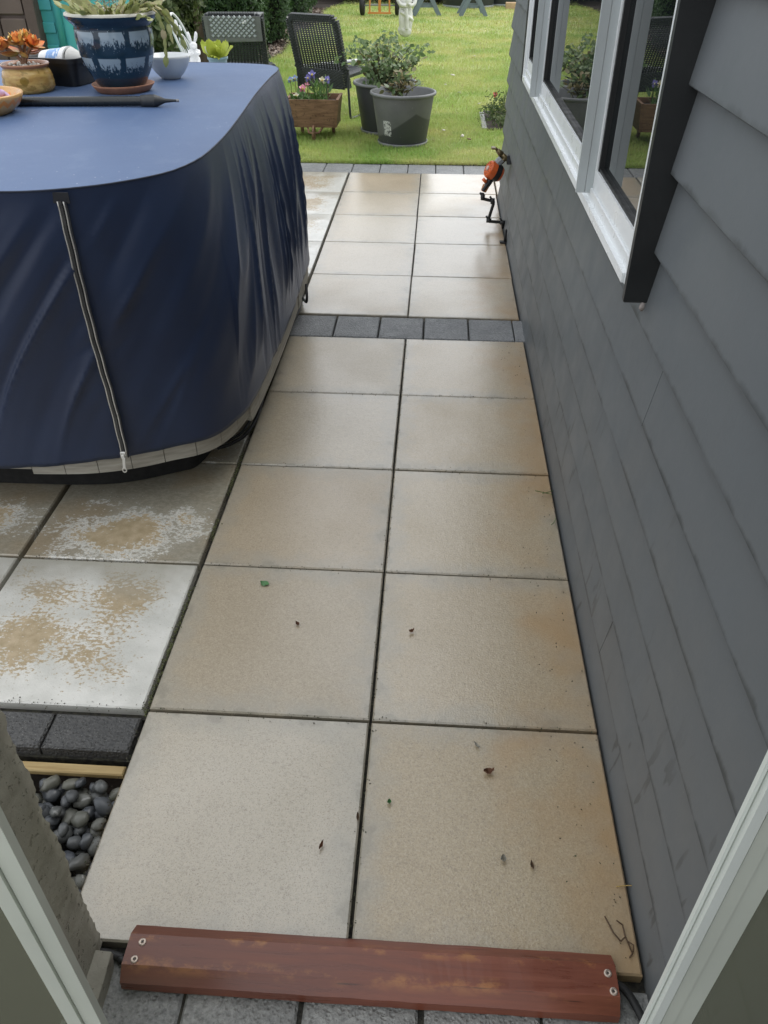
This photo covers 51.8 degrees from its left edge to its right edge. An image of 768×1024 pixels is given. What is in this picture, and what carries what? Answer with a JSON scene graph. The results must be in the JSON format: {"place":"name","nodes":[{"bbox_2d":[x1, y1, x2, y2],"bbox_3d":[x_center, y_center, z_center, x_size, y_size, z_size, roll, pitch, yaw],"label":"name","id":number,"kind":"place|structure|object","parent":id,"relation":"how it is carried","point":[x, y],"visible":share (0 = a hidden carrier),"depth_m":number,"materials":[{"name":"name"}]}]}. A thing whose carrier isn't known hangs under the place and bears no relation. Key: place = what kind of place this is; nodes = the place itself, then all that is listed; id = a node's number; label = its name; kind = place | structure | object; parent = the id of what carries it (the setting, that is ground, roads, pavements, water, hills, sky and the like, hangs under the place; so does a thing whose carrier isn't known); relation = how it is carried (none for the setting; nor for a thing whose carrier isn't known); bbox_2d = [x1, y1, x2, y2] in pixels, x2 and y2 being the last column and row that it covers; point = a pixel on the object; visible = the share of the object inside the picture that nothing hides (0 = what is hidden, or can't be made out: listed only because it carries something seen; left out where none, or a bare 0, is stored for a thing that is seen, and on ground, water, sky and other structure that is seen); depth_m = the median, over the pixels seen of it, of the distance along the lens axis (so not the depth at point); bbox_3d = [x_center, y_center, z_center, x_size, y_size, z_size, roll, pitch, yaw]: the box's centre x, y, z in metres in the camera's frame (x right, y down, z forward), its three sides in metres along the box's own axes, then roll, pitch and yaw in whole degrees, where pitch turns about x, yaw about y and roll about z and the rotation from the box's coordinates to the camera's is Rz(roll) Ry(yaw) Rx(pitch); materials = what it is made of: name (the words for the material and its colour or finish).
{"place":"outdoors","nodes":[
{"label":"outdoors","id":0,"kind":"place"},
{"bbox_2d":[30,162,484,794],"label":"ground","id":1,"kind":"structure","parent":0,"point":[110,782],"depth_m":2.09,"materials":[{"name":"soil"}]},
{"bbox_2d":[0,710,113,1008],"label":"concrete pier","id":2,"kind":"structure","parent":1,"relation":"on","point":[39,844],"depth_m":1.38,"materials":[{"name":"grey concrete"}]},
{"bbox_2d":[35,774,119,892],"bbox_3d":[-0.984,0.815,1.865,0.646,0.110,0.443,2,37,3],"label":"pebble bed","id":3,"kind":"object","parent":1,"relation":"on","point":[74,812],"visible":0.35,"depth_m":1.93,"materials":[{"name":"grey stone pebbles"}]},
{"bbox_2d":[497,0,767,1003],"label":"house","id":4,"kind":"structure","parent":1,"relation":"on","point":[633,200],"depth_m":1.65,"materials":[{"name":"grey paint"}]},
{"bbox_2d":[0,751,767,1023],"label":"door frame","id":5,"kind":"object","parent":4,"relation":"attached to","point":[715,970],"visible":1,"depth_m":0.92,"materials":[{"name":"white plastic"}]},
{"bbox_2d":[491,146,510,164],"bbox_3d":[0.768,-2.339,5.188,0.137,0.104,0.056,2,37,3],"label":"garden tap","id":6,"kind":"object","parent":4,"relation":"attached to","point":[502,155],"visible":0.98,"depth_m":5.17,"materials":[{"name":"gold metal"}]},
{"bbox_2d":[481,156,503,192],"bbox_3d":[0.724,-2.245,5.261,0.147,0.231,0.125,2,37,3],"label":"water timer","id":7,"kind":"object","parent":6,"relation":"attached to","point":[493,170],"visible":1,"depth_m":5.22,"materials":[{"name":"orange plastic"}]},
{"bbox_2d":[479,192,504,228],"bbox_3d":[0.736,-2.057,5.395,0.189,0.235,0.039,2,37,3],"label":"irrigation pipe","id":8,"kind":"object","parent":7,"relation":"attached to","point":[491,200],"visible":1,"depth_m":5.40,"materials":[{"name":"black rubber"}]},
{"bbox_2d":[522,0,677,283],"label":"window","id":9,"kind":"structure","parent":4,"relation":"in","point":[593,70],"depth_m":2.11,"materials":[{"name":"white plastic"}]},
{"bbox_2d":[0,163,647,1023],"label":"patio","id":10,"kind":"structure","parent":0,"point":[228,811],"depth_m":2.30,"materials":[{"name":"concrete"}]},
{"bbox_2d":[23,761,126,778],"bbox_3d":[-1.002,0.653,2.036,0.682,0.018,0.028,2,37,3],"label":"timber edging","id":11,"kind":"object","parent":10,"relation":"on","point":[80,770],"visible":0.82,"depth_m":2.02,"materials":[{"name":"yellow wood"}]},
{"bbox_2d":[0,269,307,484],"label":"hot tub","id":12,"kind":"object","parent":10,"relation":"on","point":[184,457],"visible":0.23,"depth_m":2.94,"materials":[{"name":"grey plastic"}]},
{"bbox_2d":[0,60,309,472],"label":"hot tub cover","id":13,"kind":"object","parent":12,"relation":"on","point":[154,263],"visible":0.86,"depth_m":2.56,"materials":[{"name":"blue fabric"}]},
{"bbox_2d":[0,86,22,115],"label":"dish","id":14,"kind":"object","parent":13,"relation":"on","point":[10,102],"visible":0.98,"depth_m":2.84,"materials":[{"name":"orange ceramic"}]},
{"bbox_2d":[0,89,8,96],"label":"flower","id":15,"kind":"object","parent":14,"relation":"in","point":[3,93],"visible":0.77,"depth_m":2.85,"materials":[{"name":"pink plant"}]},
{"bbox_2d":[0,59,55,94],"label":"plant pot","id":16,"kind":"object","parent":13,"relation":"on","point":[32,76],"visible":0.94,"depth_m":3.17,"materials":[{"name":"ceramic"}]},
{"bbox_2d":[0,28,44,63],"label":"rosette succulent","id":17,"kind":"object","parent":16,"relation":"on","point":[24,37],"visible":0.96,"depth_m":3.15,"materials":[{"name":"orange plant"}]},
{"bbox_2d":[20,53,94,86],"bbox_3d":[-1.381,-1.904,3.401,0.278,0.109,0.218,11,38,14],"label":"plastic tub","id":18,"kind":"object","parent":13,"relation":"on","point":[74,72],"visible":0.37,"depth_m":3.32,"materials":[{"name":"black plastic"}]},
{"bbox_2d":[38,46,71,58],"bbox_3d":[-1.396,-1.926,3.379,0.131,0.116,0.146,7,37,9],"label":"plastic container","id":19,"kind":"object","parent":18,"relation":"in","point":[58,53],"visible":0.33,"depth_m":3.33,"materials":[{"name":"white plastic"}]},
{"bbox_2d":[65,47,84,65],"bbox_3d":[-1.279,-1.918,3.344,0.090,0.080,0.110,7,37,9],"label":"paper cone","id":20,"kind":"object","parent":18,"relation":"in","point":[71,53],"visible":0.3,"depth_m":3.31,"materials":[{"name":"white paper"}]},
{"bbox_2d":[17,94,178,106],"bbox_3d":[-1.216,-1.554,2.994,0.871,0.045,0.045,-2,37,-2],"label":"pole","id":21,"kind":"object","parent":13,"relation":"on","point":[150,100],"visible":1,"depth_m":2.99,"materials":[{"name":"black metal"}]},
{"bbox_2d":[91,79,154,94],"bbox_3d":[-1.078,-1.759,3.278,0.252,0.037,0.252,2,37,3],"label":"saucer","id":22,"kind":"object","parent":13,"relation":"on","point":[148,85],"visible":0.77,"depth_m":3.20,"materials":[{"name":"ceramic"}]},
{"bbox_2d":[63,7,155,86],"bbox_3d":[-1.080,-1.866,3.197,0.356,0.270,0.356,2,37,3],"label":"plant pot","id":23,"kind":"object","parent":22,"relation":"on","point":[117,50],"visible":0.84,"depth_m":3.09,"materials":[{"name":"blue ceramic"}]},
{"bbox_2d":[53,0,186,66],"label":"trailing succulent","id":24,"kind":"object","parent":23,"relation":"in","point":[84,7],"visible":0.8,"depth_m":3.07,"materials":[{"name":"plant"}]},
{"bbox_2d":[152,52,189,79],"bbox_3d":[-0.955,-1.983,3.522,0.191,0.092,0.191,2,37,3],"label":"bowl","id":25,"kind":"object","parent":13,"relation":"on","point":[176,67],"visible":0.88,"depth_m":3.48,"materials":[{"name":"white ceramic"}]},
{"bbox_2d":[143,355,282,715],"bbox_3d":[-0.572,-0.118,2.999,0.048,0.021,2.223,2,37,3],"label":"moss","id":26,"kind":"object","parent":10,"relation":"on","point":[168,652],"visible":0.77,"depth_m":2.42,"materials":[{"name":"plant"}]},
{"bbox_2d":[225,420,250,442],"bbox_3d":[-0.546,-0.603,3.628,0.068,0.011,1.095,5,37,6],"label":"cable","id":27,"kind":"object","parent":10,"relation":"on","point":[241,432],"visible":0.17,"depth_m":3.25,"materials":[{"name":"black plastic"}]},
{"bbox_2d":[217,284,307,449],"bbox_3d":[-0.513,-0.809,3.772,0.130,0.179,1.681,4,37,5],"label":"cable","id":28,"kind":"object","parent":10,"relation":"on","point":[250,428],"visible":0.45,"depth_m":3.32,"materials":[{"name":"black rubber"}]},
{"bbox_2d":[260,581,268,585],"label":"leaf","id":29,"kind":"object","parent":10,"relation":"on","point":[263,583],"visible":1,"depth_m":2.52,"materials":[{"name":"green plant"}]},
{"bbox_2d":[4,334,625,974],"bbox_3d":[-0.284,-0.004,2.837,1.793,0.006,3.021,2,37,3],"label":"grit","id":30,"kind":"object","parent":10,"relation":"on","point":[374,642],"visible":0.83,"depth_m":2.26,"materials":[{"name":"grey gravel"}]},
{"bbox_2d":[120,925,619,1022],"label":"timber plank","id":31,"kind":"object","parent":10,"relation":"on","point":[470,979],"visible":1,"depth_m":1.57,"materials":[{"name":"brown wood"}]},
{"bbox_2d":[100,948,643,1021],"bbox_3d":[-0.061,1.000,1.504,1.163,0.031,0.277,2,37,3],"label":"cable","id":32,"kind":"object","parent":10,"relation":"on","point":[626,991],"visible":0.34,"depth_m":1.56,"materials":[{"name":"black rubber"}]},
{"bbox_2d":[484,768,493,773],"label":"leaf","id":33,"kind":"object","parent":10,"relation":"on","point":[488,770],"visible":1,"depth_m":1.96,"materials":[{"name":"brown plant"}]},
{"bbox_2d":[499,229,506,243],"bbox_3d":[0.784,-1.807,5.184,0.045,0.085,0.040,2,37,3],"label":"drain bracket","id":34,"kind":"object","parent":10,"relation":"on","point":[504,241],"visible":1,"depth_m":5.19,"materials":[{"name":"black plastic"}]},
{"bbox_2d":[604,916,633,957],"bbox_3d":[0.494,0.880,1.645,0.030,0.010,0.092,-9,38,-12],"label":"twig","id":35,"kind":"object","parent":10,"relation":"on","point":[623,938],"visible":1,"depth_m":1.64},
{"bbox_2d":[269,0,514,165],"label":"lawn","id":36,"kind":"structure","parent":0,"point":[430,21],"depth_m":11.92,"materials":[{"name":"green plant"}]},
{"bbox_2d":[0,0,47,59],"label":"storage shed","id":37,"kind":"structure","parent":36,"relation":"on","point":[16,15],"depth_m":7.56,"materials":[{"name":"brown plastic"}]},
{"bbox_2d":[38,0,128,49],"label":"water tank","id":38,"kind":"object","parent":36,"relation":"on","point":[58,29],"visible":0.2,"depth_m":7.68,"materials":[{"name":"teal plastic"}]},
{"bbox_2d":[170,12,189,61],"bbox_3d":[-1.907,-4.809,8.487,0.644,0.935,0.472,2,37,3],"label":"garden chair","id":39,"kind":"object","parent":36,"relation":"on","point":[187,41],"visible":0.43,"depth_m":8.35,"materials":[{"name":"white paint"}]},
{"bbox_2d":[202,12,275,65],"bbox_3d":[-1.524,-4.832,8.495,0.664,0.967,0.762,0,37,0],"label":"woven armchair","id":40,"kind":"object","parent":36,"relation":"on","point":[263,52],"visible":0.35,"depth_m":8.19,"materials":[{"name":"grey wicker"}]},
{"bbox_2d":[203,12,264,42],"bbox_3d":[-1.526,-4.958,8.100,0.570,0.253,0.319,0,37,0],"label":"lattice mat","id":41,"kind":"object","parent":40,"relation":"on","point":[228,28],"visible":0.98,"depth_m":8.00,"materials":[{"name":"grey plastic"}]},
{"bbox_2d":[189,4,339,60],"bbox_3d":[-2.671,-8.847,14.658,2.420,0.001,14.000,2,37,3],"label":"bark bed","id":42,"kind":"object","parent":36,"relation":"on","point":[324,6],"visible":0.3,"depth_m":19.48,"materials":[{"name":"soil"}]},
{"bbox_2d":[138,0,207,52],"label":"leafy shrub","id":43,"kind":"object","parent":42,"relation":"on","point":[183,12],"visible":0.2,"depth_m":9.08,"materials":[{"name":"green plant"}]},
{"bbox_2d":[159,0,193,51],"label":"conifer","id":44,"kind":"object","parent":42,"relation":"on","point":[162,48],"visible":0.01,"depth_m":10.61,"materials":[{"name":"green plant"}]},
{"bbox_2d":[192,1,207,61],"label":"tree","id":45,"kind":"object","parent":42,"relation":"on","point":[202,55],"visible":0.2,"depth_m":10.63,"materials":[{"name":"green plant"}]},
{"bbox_2d":[182,0,270,61],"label":"conifer","id":46,"kind":"object","parent":42,"relation":"on","point":[236,5],"visible":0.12,"depth_m":10.52,"materials":[{"name":"green plant"}]},
{"bbox_2d":[174,7,325,58],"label":"bark chips","id":47,"kind":"object","parent":42,"relation":"on","point":[277,47],"visible":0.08,"depth_m":13.40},
{"bbox_2d":[264,0,294,42],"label":"conifer","id":48,"kind":"object","parent":42,"relation":"on","point":[274,11],"visible":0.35,"depth_m":13.16,"materials":[{"name":"green plant"}]},
{"bbox_2d":[282,0,316,21],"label":"conifer","id":49,"kind":"object","parent":42,"relation":"on","point":[300,6],"visible":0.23,"depth_m":15.66,"materials":[{"name":"green plant"}]},
{"bbox_2d":[288,93,342,140],"bbox_3d":[-0.671,-3.810,7.636,0.507,0.354,0.484,2,37,3],"label":"barrow planter","id":50,"kind":"object","parent":36,"relation":"on","point":[320,113],"visible":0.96,"depth_m":7.52,"materials":[{"name":"brown wood"}]},
{"bbox_2d":[299,84,305,98],"bbox_3d":[-0.763,-3.930,7.465,0.073,0.188,0.041,2,37,3],"label":"primrose","id":51,"kind":"object","parent":50,"relation":"in","point":[302,87],"visible":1,"depth_m":7.43,"materials":[{"name":"pink plant"}]},
{"bbox_2d":[305,74,310,84],"bbox_3d":[-0.713,-4.010,7.430,0.066,0.186,0.034,8,37,10],"label":"pansy","id":52,"kind":"object","parent":50,"relation":"in","point":[307,77],"visible":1,"depth_m":7.39,"materials":[{"name":"purple plant"}]},
{"bbox_2d":[289,74,332,99],"bbox_3d":[-0.687,-3.996,7.489,0.415,0.234,0.302,2,37,3],"label":"flower foliage","id":53,"kind":"object","parent":50,"relation":"in","point":[320,92],"visible":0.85,"depth_m":7.49,"materials":[{"name":"green plant"}]},
{"bbox_2d":[308,70,315,81],"bbox_3d":[-0.671,-4.037,7.416,0.076,0.193,0.037,2,37,3],"label":"pansy","id":54,"kind":"object","parent":50,"relation":"in","point":[311,74],"visible":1,"depth_m":7.38,"materials":[{"name":"purple plant"}]},
{"bbox_2d":[286,12,370,118],"bbox_3d":[-0.547,-4.726,8.357,0.664,0.967,0.762,19,41,23],"label":"woven armchair","id":55,"kind":"object","parent":36,"relation":"on","point":[339,75],"visible":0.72,"depth_m":8.09,"materials":[{"name":"grey wicker"}]},
{"bbox_2d":[304,57,379,66],"bbox_3d":[-0.465,-4.840,8.508,0.856,0.092,0.043,-8,38,-11],"label":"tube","id":56,"kind":"object","parent":55,"relation":"on","point":[348,61],"visible":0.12,"depth_m":8.51,"materials":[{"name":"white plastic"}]},
{"bbox_2d":[312,0,442,3],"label":"soil border","id":57,"kind":"object","parent":36,"relation":"on","point":[333,2],"visible":0.25,"depth_m":20.62,"materials":[{"name":"brown soil"}]},
{"bbox_2d":[359,0,398,15],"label":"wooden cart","id":58,"kind":"object","parent":36,"relation":"on","point":[362,5],"visible":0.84,"depth_m":17.44,"materials":[{"name":"orange wood"}]},
{"bbox_2d":[353,77,415,135],"bbox_3d":[0.009,-4.016,7.832,0.626,0.452,0.626,2,37,3],"label":"plant pot","id":59,"kind":"object","parent":36,"relation":"on","point":[366,109],"visible":0.36,"depth_m":7.70,"materials":[{"name":"grey plastic"}]},
{"bbox_2d":[334,30,434,85],"bbox_3d":[-0.042,-4.327,7.626,0.830,0.562,0.815,-22,42,-27],"label":"rose bush","id":60,"kind":"object","parent":59,"relation":"on","point":[381,70],"visible":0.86,"depth_m":7.50,"materials":[{"name":"green plant"}]},
{"bbox_2d":[370,85,436,148],"bbox_3d":[0.177,-3.696,7.409,0.616,0.447,0.616,2,37,3],"label":"plant pot","id":61,"kind":"object","parent":36,"relation":"on","point":[402,121],"visible":0.94,"depth_m":7.25,"materials":[{"name":"grey plastic"}]},
{"bbox_2d":[376,66,423,95],"bbox_3d":[0.155,-3.916,7.292,0.457,0.326,0.313,2,37,3],"label":"rose bush","id":62,"kind":"object","parent":61,"relation":"on","point":[400,91],"visible":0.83,"depth_m":7.25,"materials":[{"name":"green plant"}]},
{"bbox_2d":[396,0,416,36],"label":"garden statue","id":63,"kind":"object","parent":36,"relation":"on","point":[406,19],"visible":1,"depth_m":13.61,"materials":[{"name":"stone"}]},
{"bbox_2d":[412,0,440,15],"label":"timber trestle","id":64,"kind":"object","parent":36,"relation":"on","point":[421,4],"visible":0.83,"depth_m":17.53,"materials":[{"name":"grey wood"}]},
{"bbox_2d":[442,0,493,8],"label":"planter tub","id":65,"kind":"object","parent":36,"relation":"on","point":[457,3],"visible":0.67,"depth_m":19.22,"materials":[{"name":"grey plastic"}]},
{"bbox_2d":[457,0,487,16],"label":"timber trestle","id":66,"kind":"object","parent":36,"relation":"on","point":[464,5],"visible":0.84,"depth_m":17.49,"materials":[{"name":"grey wood"}]},
{"bbox_2d":[479,112,486,128],"bbox_3d":[1.046,-4.119,8.377,0.050,0.068,0.840,2,37,3],"label":"edging stone","id":67,"kind":"object","parent":36,"relation":"on","point":[482,118],"visible":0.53,"depth_m":8.31,"materials":[{"name":"white stone"}]},
{"bbox_2d":[483,110,503,130],"bbox_3d":[1.608,-4.131,8.400,1.080,0.062,0.960,2,37,3],"label":"soil bed","id":68,"kind":"object","parent":36,"relation":"on","point":[490,126],"visible":0.07,"depth_m":8.18,"materials":[{"name":"brown soil"}]},
{"bbox_2d":[477,113,505,126],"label":"bed plant","id":69,"kind":"object","parent":68,"relation":"on","point":[500,119],"visible":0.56,"depth_m":8.10,"materials":[{"name":"green plant"}]},
{"bbox_2d":[479,102,505,119],"bbox_3d":[1.180,-4.222,8.343,0.384,0.162,0.403,2,37,3],"label":"bed plant","id":70,"kind":"object","parent":68,"relation":"on","point":[493,109],"visible":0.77,"depth_m":8.34,"materials":[{"name":"green plant"}]},
{"bbox_2d":[481,90,506,117],"bbox_3d":[1.338,-4.346,8.443,0.598,0.260,0.542,14,39,18],"label":"bed plant","id":71,"kind":"object","parent":68,"relation":"on","point":[499,100],"visible":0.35,"depth_m":8.43,"materials":[{"name":"green plant"}]},
{"bbox_2d":[494,0,515,6],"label":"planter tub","id":72,"kind":"object","parent":36,"relation":"on","point":[500,2],"visible":0.24,"depth_m":19.59,"materials":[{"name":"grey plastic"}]},
{"bbox_2d":[505,2,515,8],"bbox_3d":[3.593,-12.144,18.982,1.340,0.140,0.220,2,37,3],"label":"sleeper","id":73,"kind":"object","parent":36,"relation":"on","point":[508,5],"visible":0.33,"depth_m":18.92,"materials":[{"name":"beige wood"}]},
{"bbox_2d":[500,854,506,861],"bbox_3d":[0.269,0.777,1.776,0.013,0.020,0.013,-28,45,-32],"label":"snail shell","id":74,"kind":"object","parent":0,"point":[503,858],"visible":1,"depth_m":1.78},
{"bbox_3d":[-1.481,-3.233,6.531,0.750,0.735,0.750,2,37,3],"label":"garden table","id":75,"kind":"object","parent":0,"visible":0},
{"bbox_2d":[187,31,200,61],"bbox_3d":[-1.524,-3.702,6.341,0.100,0.253,0.106,-7,37,-9],"label":"rabbit statue","id":76,"kind":"object","parent":75,"relation":"on","point":[194,52],"visible":0.67,"depth_m":6.32,"materials":[{"name":"white ceramic"}]},
{"bbox_2d":[207,56,227,61],"bbox_3d":[-1.274,-3.436,6.088,0.158,0.121,0.158,2,37,3],"label":"plant pot","id":77,"kind":"object","parent":75,"relation":"on","point":[224,58],"visible":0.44,"depth_m":6.01,"materials":[{"name":"blue ceramic"}]},
{"bbox_2d":[200,39,232,59],"bbox_3d":[-1.266,-3.510,6.004,0.246,0.142,0.233,2,37,3],"label":"succulent","id":78,"kind":"object","parent":77,"relation":"on","point":[218,49],"visible":0.99,"depth_m":6.00,"materials":[{"name":"green plant"}]}
]}

